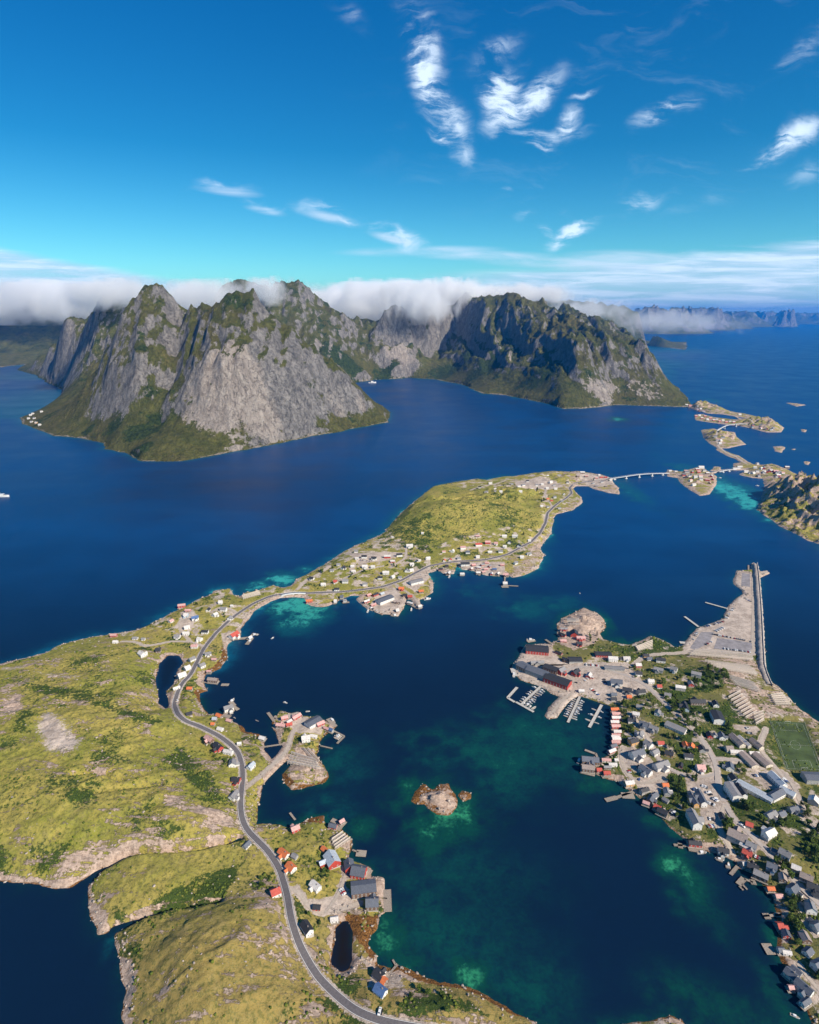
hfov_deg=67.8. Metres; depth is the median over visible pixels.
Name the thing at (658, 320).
cloud
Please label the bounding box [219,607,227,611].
house
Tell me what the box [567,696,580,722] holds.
jetty
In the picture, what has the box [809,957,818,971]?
house
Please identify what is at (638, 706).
house
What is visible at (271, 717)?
jetty
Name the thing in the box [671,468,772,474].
road
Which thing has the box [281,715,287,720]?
house
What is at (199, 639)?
house
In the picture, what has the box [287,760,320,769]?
fish drying rack
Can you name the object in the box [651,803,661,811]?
house
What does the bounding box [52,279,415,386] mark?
mountain
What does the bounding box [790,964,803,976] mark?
house
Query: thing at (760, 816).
birch tree
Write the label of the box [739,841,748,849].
house
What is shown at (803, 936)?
house
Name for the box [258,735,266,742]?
house
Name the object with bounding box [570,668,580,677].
house
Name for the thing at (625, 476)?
bridge
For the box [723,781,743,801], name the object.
house
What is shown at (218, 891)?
shrubs
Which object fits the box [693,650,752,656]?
fish drying rack
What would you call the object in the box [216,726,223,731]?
house
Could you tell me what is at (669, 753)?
house
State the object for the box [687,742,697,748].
house
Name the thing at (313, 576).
path
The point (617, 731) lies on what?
fishing cabin
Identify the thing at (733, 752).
school building
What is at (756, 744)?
school building
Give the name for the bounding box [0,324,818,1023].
water
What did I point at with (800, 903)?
path
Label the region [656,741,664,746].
house
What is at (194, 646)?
house
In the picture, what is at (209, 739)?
house
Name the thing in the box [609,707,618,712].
fishing cabin
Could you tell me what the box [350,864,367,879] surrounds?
house
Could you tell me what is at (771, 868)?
house
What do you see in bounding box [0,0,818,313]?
sky
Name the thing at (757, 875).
house
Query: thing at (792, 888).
house
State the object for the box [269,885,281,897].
house
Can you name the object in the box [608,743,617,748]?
fishing cabin
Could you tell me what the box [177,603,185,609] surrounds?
house
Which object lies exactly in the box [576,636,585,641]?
house
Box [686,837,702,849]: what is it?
house
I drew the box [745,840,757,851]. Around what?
house
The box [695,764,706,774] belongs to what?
house
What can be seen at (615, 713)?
fishing cabin
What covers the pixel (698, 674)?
house
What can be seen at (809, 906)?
house
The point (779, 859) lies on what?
spruce tree
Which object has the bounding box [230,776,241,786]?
house
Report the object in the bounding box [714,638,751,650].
pavement
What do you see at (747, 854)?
house
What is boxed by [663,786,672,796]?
house
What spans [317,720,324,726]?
house
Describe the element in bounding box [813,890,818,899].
house
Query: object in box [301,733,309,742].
house
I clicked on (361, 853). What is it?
jetty
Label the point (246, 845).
house
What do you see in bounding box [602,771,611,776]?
house
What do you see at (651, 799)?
house
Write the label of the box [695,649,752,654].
fish drying rack
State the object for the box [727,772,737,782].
house
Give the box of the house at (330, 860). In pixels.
[318,849,340,869]
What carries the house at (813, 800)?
on the terrain at (192, 845)
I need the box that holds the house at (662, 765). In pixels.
[652,759,670,772]
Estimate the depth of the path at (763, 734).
722.93 m
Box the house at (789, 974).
[780,966,798,983]
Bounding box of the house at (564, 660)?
[561,657,568,662]
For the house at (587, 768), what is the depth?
697.72 m
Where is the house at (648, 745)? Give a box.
[642,739,653,749]
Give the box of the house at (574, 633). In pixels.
[570,629,581,637]
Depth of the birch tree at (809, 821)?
612.23 m
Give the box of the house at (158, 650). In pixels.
[155,647,161,652]
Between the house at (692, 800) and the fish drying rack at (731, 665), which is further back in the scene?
the fish drying rack at (731, 665)
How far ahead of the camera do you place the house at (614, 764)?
704.33 m
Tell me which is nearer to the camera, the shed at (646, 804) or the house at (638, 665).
the shed at (646, 804)
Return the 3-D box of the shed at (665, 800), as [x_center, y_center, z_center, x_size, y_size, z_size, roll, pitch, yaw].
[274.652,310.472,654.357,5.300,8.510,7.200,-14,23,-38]
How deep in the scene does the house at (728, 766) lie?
694.79 m
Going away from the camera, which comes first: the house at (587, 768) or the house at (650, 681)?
the house at (587, 768)
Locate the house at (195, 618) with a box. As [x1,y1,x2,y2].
[191,615,198,621]
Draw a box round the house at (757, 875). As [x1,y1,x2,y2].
[751,868,768,884]
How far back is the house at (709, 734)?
745.71 m
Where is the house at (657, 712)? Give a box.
[654,709,663,716]
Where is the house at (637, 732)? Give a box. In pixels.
[634,730,644,736]
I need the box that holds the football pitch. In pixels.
[770,720,818,770]
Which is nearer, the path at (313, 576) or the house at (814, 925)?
the house at (814, 925)
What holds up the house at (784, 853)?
on the terrain at (192, 845)
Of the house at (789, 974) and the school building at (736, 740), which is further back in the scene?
the school building at (736, 740)
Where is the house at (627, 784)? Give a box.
[622,779,634,788]
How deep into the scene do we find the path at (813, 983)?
481.98 m
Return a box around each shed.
[290,852,297,860]
[312,904,321,911]
[320,846,327,853]
[326,727,334,733]
[330,915,339,924]
[337,818,345,826]
[379,975,387,985]
[595,768,602,773]
[603,765,611,769]
[641,800,650,808]
[662,796,669,803]
[678,762,683,768]
[741,861,748,868]
[763,886,775,893]
[770,847,777,855]
[771,893,784,901]
[773,921,784,932]
[774,946,784,955]
[782,949,792,956]
[785,984,795,992]
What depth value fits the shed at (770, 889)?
552.88 m
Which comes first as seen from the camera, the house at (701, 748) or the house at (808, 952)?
the house at (808, 952)
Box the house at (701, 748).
[697,744,708,753]
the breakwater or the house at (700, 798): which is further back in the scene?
the breakwater
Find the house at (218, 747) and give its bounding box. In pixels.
[212,741,223,752]
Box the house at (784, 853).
[777,847,792,860]
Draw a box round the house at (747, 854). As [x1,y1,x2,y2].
[741,848,752,860]
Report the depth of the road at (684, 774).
690.47 m
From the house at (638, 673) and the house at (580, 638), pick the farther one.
the house at (580, 638)
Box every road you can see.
[172,478,608,1023]
[566,665,818,905]
[644,736,714,777]
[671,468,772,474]
[715,757,743,761]
[717,805,732,852]
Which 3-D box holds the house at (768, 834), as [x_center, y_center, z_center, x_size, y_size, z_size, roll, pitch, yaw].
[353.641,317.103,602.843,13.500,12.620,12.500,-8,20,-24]
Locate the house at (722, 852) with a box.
[715,846,729,859]
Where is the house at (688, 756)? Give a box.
[683,753,693,760]
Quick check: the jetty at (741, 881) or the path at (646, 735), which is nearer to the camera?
the jetty at (741, 881)
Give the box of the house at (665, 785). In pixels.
[661,783,669,787]
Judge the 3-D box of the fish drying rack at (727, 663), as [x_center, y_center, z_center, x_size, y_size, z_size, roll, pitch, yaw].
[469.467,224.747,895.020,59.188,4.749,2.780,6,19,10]
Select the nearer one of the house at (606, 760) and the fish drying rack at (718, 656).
the house at (606, 760)
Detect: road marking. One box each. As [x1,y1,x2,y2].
[172,479,605,1023]
[177,481,591,1023]
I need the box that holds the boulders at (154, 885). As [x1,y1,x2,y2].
[7,634,479,1023]
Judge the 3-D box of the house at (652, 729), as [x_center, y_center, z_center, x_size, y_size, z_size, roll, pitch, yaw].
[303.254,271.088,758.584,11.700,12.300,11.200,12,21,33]
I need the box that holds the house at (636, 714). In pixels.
[632,711,639,717]
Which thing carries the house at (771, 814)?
on the terrain at (192, 845)
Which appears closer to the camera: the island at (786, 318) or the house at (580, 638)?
the house at (580, 638)
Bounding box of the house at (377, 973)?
[371,967,386,981]
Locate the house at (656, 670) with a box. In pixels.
[653,666,663,673]
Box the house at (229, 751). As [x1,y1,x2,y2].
[223,748,233,755]
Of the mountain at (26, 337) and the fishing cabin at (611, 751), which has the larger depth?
the mountain at (26, 337)
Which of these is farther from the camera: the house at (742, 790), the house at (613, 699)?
the house at (613, 699)
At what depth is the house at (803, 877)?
555.77 m
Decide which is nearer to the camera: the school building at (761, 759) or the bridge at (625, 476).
the school building at (761, 759)
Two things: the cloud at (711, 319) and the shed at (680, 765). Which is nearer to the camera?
the shed at (680, 765)
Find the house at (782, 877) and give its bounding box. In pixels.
[778,872,787,883]
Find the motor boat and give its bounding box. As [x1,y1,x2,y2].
[790,1013,799,1018]
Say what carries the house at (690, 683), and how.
on the terrain at (192, 845)
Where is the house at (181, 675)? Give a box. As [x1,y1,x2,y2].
[177,671,186,679]
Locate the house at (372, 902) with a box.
[365,893,378,911]
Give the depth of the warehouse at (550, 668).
891.70 m
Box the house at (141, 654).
[137,650,147,657]
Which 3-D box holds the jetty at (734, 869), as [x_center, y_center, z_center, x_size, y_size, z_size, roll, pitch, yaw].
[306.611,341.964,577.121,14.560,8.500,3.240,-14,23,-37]
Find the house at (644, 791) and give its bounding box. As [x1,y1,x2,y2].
[639,787,649,795]
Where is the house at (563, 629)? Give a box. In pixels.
[560,627,567,631]
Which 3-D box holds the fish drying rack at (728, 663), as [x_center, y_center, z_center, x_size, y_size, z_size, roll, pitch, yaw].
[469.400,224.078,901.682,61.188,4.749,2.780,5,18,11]
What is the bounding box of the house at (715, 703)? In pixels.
[711,700,719,707]
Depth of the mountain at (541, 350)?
3926.93 m
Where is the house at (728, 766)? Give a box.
[722,761,734,772]
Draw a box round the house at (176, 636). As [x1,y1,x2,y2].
[173,634,180,639]
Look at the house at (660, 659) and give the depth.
911.00 m
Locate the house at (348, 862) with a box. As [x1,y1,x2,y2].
[343,857,353,873]
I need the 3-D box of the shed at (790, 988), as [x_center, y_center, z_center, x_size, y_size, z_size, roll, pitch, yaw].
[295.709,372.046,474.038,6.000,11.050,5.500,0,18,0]
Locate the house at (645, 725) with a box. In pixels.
[642,723,652,730]
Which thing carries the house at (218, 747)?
on the terrain at (192, 845)
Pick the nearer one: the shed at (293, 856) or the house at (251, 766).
the shed at (293, 856)
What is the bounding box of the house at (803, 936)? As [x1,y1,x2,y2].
[797,929,811,944]
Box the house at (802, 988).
[793,977,815,999]
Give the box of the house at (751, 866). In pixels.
[745,861,758,872]
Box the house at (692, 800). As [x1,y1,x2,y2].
[687,791,699,807]
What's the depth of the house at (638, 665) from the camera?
899.05 m
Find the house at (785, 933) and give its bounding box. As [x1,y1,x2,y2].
[780,928,791,938]
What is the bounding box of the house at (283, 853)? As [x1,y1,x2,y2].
[277,847,289,860]
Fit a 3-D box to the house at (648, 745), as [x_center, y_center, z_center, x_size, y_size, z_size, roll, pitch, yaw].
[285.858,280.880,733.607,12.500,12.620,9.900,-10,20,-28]
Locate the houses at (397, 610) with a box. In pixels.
[27,404,784,612]
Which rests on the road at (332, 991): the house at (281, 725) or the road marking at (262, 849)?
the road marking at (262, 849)
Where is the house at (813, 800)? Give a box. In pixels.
[807,795,818,806]
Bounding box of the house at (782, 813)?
[777,810,787,817]
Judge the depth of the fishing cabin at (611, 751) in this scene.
728.35 m
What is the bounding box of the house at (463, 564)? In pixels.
[460,562,469,566]
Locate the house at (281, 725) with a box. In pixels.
[275,721,285,728]
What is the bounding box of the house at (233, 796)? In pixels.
[228,789,239,801]
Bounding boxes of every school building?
[724,745,733,752]
[729,732,745,747]
[730,749,743,754]
[737,735,751,748]
[738,751,759,768]
[749,737,763,750]
[752,751,773,767]
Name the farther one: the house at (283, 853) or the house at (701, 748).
the house at (701, 748)
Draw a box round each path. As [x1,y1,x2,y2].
[121,641,202,646]
[178,618,190,640]
[245,718,306,787]
[289,887,360,913]
[297,566,329,588]
[323,873,347,913]
[394,584,418,603]
[544,483,572,506]
[551,673,576,712]
[619,747,668,783]
[629,713,652,749]
[633,649,748,664]
[716,431,746,463]
[750,571,765,653]
[759,728,789,781]
[783,773,815,826]
[796,963,818,990]
[798,895,815,934]
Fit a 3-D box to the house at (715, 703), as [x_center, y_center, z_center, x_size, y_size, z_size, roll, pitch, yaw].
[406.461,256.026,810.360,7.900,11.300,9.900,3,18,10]
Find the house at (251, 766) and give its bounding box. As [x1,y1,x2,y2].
[246,761,255,770]
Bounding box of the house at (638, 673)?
[634,670,642,676]
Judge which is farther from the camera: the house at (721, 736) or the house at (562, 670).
the house at (562, 670)
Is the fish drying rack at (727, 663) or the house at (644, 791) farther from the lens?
the fish drying rack at (727, 663)
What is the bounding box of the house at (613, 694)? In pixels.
[610,692,616,696]
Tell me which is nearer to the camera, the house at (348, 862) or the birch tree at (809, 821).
the house at (348, 862)
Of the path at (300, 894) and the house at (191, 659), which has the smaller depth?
the path at (300, 894)
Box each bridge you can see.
[281,591,305,596]
[609,473,668,479]
[717,423,742,430]
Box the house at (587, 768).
[580,762,594,773]
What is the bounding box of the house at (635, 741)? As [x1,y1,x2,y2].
[627,737,639,746]
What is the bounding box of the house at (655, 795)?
[649,792,658,798]
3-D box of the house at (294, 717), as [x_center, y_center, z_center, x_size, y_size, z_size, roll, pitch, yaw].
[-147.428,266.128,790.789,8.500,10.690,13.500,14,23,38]
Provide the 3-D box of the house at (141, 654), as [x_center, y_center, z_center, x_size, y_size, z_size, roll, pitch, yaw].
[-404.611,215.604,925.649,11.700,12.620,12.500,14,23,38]
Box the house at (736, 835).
[726,826,748,844]
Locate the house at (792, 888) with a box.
[785,882,803,896]
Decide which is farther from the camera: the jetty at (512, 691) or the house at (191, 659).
the house at (191, 659)
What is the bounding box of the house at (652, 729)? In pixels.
[648,724,658,733]
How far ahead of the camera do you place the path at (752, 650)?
1038.13 m
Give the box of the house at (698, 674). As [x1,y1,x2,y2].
[691,670,701,678]
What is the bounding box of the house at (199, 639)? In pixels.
[195,637,202,642]
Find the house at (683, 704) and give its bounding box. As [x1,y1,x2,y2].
[679,701,688,711]
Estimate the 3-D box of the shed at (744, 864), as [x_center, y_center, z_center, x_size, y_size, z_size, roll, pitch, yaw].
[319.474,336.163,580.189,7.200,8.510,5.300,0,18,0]
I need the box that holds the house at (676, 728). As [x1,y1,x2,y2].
[664,721,686,734]
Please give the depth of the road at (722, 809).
614.77 m
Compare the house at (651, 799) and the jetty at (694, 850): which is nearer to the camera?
the jetty at (694, 850)
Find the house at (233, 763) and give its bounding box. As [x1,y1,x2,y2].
[228,758,239,767]
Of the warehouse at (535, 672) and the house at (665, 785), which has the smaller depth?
the house at (665, 785)
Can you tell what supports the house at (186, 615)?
on the terrain at (791, 504)
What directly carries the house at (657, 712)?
on the terrain at (192, 845)
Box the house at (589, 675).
[586,672,593,678]
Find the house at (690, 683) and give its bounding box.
[687,680,693,687]
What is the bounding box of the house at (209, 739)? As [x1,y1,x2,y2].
[203,734,214,745]
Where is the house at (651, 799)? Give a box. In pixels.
[646,795,657,806]
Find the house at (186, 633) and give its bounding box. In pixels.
[182,631,189,635]
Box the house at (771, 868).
[766,860,777,875]
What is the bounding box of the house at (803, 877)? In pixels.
[799,871,813,882]
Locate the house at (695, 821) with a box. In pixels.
[685,807,704,830]
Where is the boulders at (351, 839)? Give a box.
[3,631,817,1023]
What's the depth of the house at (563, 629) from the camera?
1007.96 m
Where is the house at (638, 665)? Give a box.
[635,662,641,667]
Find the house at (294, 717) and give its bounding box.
[291,712,301,720]
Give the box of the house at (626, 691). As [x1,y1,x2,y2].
[622,687,631,695]
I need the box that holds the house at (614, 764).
[608,763,617,766]
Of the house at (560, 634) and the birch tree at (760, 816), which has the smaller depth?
the birch tree at (760, 816)
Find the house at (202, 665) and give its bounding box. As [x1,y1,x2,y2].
[198,662,205,668]
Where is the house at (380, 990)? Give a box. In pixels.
[372,982,388,998]
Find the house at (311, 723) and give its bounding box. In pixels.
[304,715,322,728]
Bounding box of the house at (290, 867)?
[283,861,296,873]
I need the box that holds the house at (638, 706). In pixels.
[636,704,642,709]
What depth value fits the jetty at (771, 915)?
532.58 m
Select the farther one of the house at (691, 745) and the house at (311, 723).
the house at (311, 723)
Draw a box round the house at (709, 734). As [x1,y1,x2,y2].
[706,731,713,739]
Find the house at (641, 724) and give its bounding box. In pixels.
[638,720,648,729]
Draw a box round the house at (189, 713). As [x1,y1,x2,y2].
[186,711,192,716]
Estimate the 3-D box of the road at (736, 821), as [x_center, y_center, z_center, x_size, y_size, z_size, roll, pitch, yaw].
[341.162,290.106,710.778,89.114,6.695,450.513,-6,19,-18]
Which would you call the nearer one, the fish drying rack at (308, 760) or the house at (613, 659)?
the fish drying rack at (308, 760)
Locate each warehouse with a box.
[350,878,376,899]
[375,594,393,605]
[408,578,423,585]
[516,661,529,672]
[525,665,549,679]
[526,644,548,655]
[542,663,558,674]
[543,673,571,689]
[567,657,582,663]
[594,651,611,657]
[736,779,773,803]
[767,770,787,786]
[767,787,786,802]
[779,785,795,798]
[800,771,818,784]
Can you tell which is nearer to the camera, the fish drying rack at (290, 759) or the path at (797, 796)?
the path at (797, 796)
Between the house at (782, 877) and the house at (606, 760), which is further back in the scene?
the house at (606, 760)
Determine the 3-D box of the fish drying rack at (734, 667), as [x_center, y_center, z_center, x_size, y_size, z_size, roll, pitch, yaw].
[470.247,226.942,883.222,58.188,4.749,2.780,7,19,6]
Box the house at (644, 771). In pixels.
[638,763,653,777]
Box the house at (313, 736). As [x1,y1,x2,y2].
[310,734,317,738]
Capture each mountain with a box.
[0,309,381,366]
[17,336,59,383]
[20,283,389,461]
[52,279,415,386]
[415,292,634,369]
[415,297,690,408]
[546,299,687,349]
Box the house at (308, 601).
[306,599,312,603]
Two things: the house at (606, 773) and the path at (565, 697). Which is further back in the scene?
the path at (565, 697)
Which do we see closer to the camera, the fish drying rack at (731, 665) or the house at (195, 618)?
the fish drying rack at (731, 665)
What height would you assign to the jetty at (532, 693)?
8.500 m
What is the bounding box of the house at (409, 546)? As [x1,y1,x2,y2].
[406,544,412,548]
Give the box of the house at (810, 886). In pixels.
[806,880,818,895]
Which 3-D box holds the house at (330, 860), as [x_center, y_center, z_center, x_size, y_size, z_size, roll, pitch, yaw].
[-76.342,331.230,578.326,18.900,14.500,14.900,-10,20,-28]
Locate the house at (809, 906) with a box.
[803,899,817,915]
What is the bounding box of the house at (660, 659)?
[656,656,665,662]
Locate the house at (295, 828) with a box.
[290,824,300,833]
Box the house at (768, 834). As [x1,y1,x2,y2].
[760,825,777,841]
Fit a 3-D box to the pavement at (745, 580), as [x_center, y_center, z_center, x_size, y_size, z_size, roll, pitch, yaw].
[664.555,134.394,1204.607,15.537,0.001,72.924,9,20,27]
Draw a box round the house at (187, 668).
[183,664,190,670]
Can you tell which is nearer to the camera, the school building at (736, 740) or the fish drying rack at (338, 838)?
the fish drying rack at (338, 838)
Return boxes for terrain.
[0,657,818,1023]
[1,471,818,666]
[414,400,809,501]
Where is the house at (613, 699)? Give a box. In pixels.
[610,697,616,701]
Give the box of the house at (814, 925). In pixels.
[807,916,818,934]
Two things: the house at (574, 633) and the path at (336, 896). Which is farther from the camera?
the house at (574, 633)
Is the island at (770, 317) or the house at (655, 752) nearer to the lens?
the house at (655, 752)
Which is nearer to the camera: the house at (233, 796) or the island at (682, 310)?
the house at (233, 796)
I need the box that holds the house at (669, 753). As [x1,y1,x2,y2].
[664,749,673,758]
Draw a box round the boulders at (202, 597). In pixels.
[125,502,818,631]
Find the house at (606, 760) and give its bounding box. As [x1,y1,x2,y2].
[601,758,611,762]
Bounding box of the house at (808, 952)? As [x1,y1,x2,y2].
[801,945,814,958]
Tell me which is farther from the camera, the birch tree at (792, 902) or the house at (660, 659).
the house at (660, 659)
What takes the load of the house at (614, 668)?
on the terrain at (192, 845)
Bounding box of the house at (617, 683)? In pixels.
[610,679,622,688]
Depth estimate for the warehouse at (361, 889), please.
547.77 m
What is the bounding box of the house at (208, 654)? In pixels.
[204,651,211,657]
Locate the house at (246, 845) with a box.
[242,840,251,849]
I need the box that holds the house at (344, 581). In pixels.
[342,579,347,583]
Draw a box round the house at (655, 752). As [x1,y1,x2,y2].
[649,748,659,756]
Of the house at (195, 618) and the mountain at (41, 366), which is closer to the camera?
the house at (195, 618)
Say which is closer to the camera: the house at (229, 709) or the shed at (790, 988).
the shed at (790, 988)
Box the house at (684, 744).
[681,741,687,747]
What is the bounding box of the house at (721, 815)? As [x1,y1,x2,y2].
[718,812,725,821]
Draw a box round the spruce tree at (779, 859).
[775,854,781,864]
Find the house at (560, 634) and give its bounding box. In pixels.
[558,632,565,636]
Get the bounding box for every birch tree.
[757,813,764,821]
[787,868,794,876]
[787,912,794,919]
[788,899,797,906]
[797,912,806,919]
[804,845,811,853]
[805,819,812,824]
[812,855,818,863]
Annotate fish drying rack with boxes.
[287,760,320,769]
[289,758,318,765]
[290,755,316,762]
[291,751,314,760]
[331,831,342,839]
[332,833,345,843]
[333,835,347,847]
[334,837,350,850]
[691,653,752,660]
[692,652,752,658]
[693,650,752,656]
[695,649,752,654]
[704,659,749,666]
[710,661,750,667]
[711,663,753,669]
[713,664,755,672]
[718,666,756,673]
[726,668,757,675]
[729,675,753,682]
[729,676,753,684]
[731,679,756,687]
[733,681,758,688]
[734,683,758,691]
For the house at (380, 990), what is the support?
on the terrain at (192, 845)
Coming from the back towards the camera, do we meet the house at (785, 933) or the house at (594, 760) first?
the house at (594, 760)
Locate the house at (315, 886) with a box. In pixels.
[308,880,321,893]
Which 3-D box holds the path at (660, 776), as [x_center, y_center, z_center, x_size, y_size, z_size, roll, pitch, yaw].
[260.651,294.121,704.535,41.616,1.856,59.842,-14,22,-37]
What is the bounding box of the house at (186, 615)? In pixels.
[183,612,188,618]
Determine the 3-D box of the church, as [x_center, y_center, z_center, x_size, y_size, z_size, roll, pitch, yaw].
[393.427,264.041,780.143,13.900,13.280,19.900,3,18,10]
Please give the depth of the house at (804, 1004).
461.81 m
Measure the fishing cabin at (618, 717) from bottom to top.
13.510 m
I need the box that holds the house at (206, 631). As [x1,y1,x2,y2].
[201,629,208,633]
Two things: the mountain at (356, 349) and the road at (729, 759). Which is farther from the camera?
the mountain at (356, 349)
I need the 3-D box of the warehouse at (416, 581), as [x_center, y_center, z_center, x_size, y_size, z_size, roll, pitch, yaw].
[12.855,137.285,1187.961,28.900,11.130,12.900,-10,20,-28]
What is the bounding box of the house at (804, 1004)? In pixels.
[796,996,812,1011]
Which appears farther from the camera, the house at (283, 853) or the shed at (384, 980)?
the house at (283, 853)
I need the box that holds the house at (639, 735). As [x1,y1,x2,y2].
[636,731,642,739]
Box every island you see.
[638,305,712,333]
[676,306,753,328]
[677,307,705,328]
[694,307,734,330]
[723,310,773,326]
[754,311,798,324]
[772,309,797,326]
[795,313,818,323]
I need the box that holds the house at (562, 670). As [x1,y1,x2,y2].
[557,666,566,675]
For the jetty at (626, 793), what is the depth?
667.74 m
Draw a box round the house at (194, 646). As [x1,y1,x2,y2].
[190,643,198,648]
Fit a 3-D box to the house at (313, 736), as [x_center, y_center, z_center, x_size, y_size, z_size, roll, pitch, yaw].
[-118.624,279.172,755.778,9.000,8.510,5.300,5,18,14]
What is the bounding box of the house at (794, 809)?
[786,805,799,814]
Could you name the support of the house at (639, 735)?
on the terrain at (192, 845)
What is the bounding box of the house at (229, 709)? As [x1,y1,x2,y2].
[223,704,234,713]
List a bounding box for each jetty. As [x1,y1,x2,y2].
[262,743,282,747]
[267,712,274,721]
[326,718,336,727]
[356,850,366,856]
[366,868,372,875]
[383,889,391,911]
[506,687,517,697]
[510,668,517,675]
[515,702,533,712]
[521,686,540,703]
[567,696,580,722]
[588,704,602,727]
[604,796,617,801]
[616,790,634,797]
[621,792,634,798]
[683,616,698,626]
[688,848,705,853]
[729,865,738,875]
[735,876,745,885]
[761,943,776,954]
[762,913,770,919]
[765,913,781,916]
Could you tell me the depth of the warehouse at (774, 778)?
674.58 m
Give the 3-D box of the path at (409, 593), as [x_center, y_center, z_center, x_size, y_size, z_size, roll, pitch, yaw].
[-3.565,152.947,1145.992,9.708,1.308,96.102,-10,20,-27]
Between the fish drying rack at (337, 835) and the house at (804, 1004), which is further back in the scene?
the fish drying rack at (337, 835)
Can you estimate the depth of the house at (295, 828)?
616.29 m
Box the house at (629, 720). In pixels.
[627,717,635,723]
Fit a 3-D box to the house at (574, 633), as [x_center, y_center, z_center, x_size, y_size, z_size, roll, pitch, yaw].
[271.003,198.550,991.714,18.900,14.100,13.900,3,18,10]
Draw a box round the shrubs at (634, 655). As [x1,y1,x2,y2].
[20,494,757,661]
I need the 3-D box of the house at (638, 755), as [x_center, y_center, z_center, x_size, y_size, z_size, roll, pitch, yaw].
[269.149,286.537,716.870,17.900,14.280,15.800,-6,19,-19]
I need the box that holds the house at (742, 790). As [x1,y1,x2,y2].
[734,782,747,798]
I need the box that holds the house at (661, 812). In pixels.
[655,807,668,819]
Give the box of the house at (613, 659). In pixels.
[608,656,618,661]
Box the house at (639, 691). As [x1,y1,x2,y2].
[636,688,646,695]
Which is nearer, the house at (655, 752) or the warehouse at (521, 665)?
the house at (655, 752)
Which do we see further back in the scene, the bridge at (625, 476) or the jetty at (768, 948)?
the bridge at (625, 476)
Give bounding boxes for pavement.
[690,632,713,649]
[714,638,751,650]
[741,573,749,586]
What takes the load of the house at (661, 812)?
on the terrain at (192, 845)
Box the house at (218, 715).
[215,713,222,717]
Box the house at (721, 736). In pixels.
[717,731,727,740]
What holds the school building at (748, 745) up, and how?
on the terrain at (192, 845)
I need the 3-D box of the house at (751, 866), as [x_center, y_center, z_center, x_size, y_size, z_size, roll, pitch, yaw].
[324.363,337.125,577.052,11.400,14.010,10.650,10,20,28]
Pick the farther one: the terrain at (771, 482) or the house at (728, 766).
the terrain at (771, 482)
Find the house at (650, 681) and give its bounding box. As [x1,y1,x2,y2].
[647,678,654,683]
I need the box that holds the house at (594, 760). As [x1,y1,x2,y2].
[580,756,599,766]
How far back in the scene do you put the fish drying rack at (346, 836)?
603.38 m
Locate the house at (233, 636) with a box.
[228,630,240,640]
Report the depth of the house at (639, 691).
833.70 m
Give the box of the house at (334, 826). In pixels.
[327,822,338,830]
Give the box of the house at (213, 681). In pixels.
[207,677,219,684]
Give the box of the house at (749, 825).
[745,820,753,829]
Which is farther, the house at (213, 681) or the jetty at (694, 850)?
the house at (213, 681)
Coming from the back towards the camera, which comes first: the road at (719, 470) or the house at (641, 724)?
the road at (719, 470)
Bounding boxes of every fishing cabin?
[606,748,616,755]
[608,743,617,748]
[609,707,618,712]
[609,720,619,724]
[609,723,620,730]
[610,712,620,715]
[610,715,620,719]
[610,740,620,744]
[612,730,621,733]
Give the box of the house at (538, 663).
[530,660,544,665]
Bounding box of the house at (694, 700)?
[688,696,705,704]
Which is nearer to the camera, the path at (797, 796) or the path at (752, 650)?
the path at (797, 796)
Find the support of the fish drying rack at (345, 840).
on the terrain at (192, 845)
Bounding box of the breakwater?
[750,562,772,685]
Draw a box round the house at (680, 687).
[675,684,685,691]
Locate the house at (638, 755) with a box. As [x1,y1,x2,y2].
[628,748,645,762]
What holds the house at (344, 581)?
on the terrain at (791, 504)
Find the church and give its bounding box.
[709,709,725,724]
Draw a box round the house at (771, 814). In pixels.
[763,810,778,822]
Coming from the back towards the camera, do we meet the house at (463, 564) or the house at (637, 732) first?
the house at (463, 564)
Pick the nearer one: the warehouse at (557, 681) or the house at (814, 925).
the house at (814, 925)
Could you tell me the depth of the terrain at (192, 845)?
604.98 m
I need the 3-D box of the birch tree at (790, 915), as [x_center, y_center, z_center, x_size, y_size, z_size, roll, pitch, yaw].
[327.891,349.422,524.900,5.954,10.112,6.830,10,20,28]
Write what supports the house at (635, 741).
on the terrain at (192, 845)
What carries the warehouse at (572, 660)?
on the terrain at (791, 504)
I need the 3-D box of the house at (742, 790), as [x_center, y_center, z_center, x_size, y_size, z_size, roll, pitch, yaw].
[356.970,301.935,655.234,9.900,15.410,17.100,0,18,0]
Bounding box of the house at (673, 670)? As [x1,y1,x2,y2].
[670,666,677,673]
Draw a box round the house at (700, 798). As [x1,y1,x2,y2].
[694,789,707,807]
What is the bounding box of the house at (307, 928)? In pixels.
[299,919,313,937]
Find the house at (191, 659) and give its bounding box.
[188,656,195,662]
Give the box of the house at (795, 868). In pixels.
[791,863,801,873]
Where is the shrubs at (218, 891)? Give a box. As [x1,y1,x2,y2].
[0,657,818,1023]
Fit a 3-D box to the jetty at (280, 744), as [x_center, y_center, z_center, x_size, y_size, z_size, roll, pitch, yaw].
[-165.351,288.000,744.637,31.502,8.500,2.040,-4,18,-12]
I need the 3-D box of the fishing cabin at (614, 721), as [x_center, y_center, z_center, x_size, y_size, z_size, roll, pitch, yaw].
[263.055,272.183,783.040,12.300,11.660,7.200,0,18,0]
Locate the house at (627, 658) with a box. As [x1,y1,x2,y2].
[622,656,630,661]
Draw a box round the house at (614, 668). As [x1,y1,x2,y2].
[604,665,624,671]

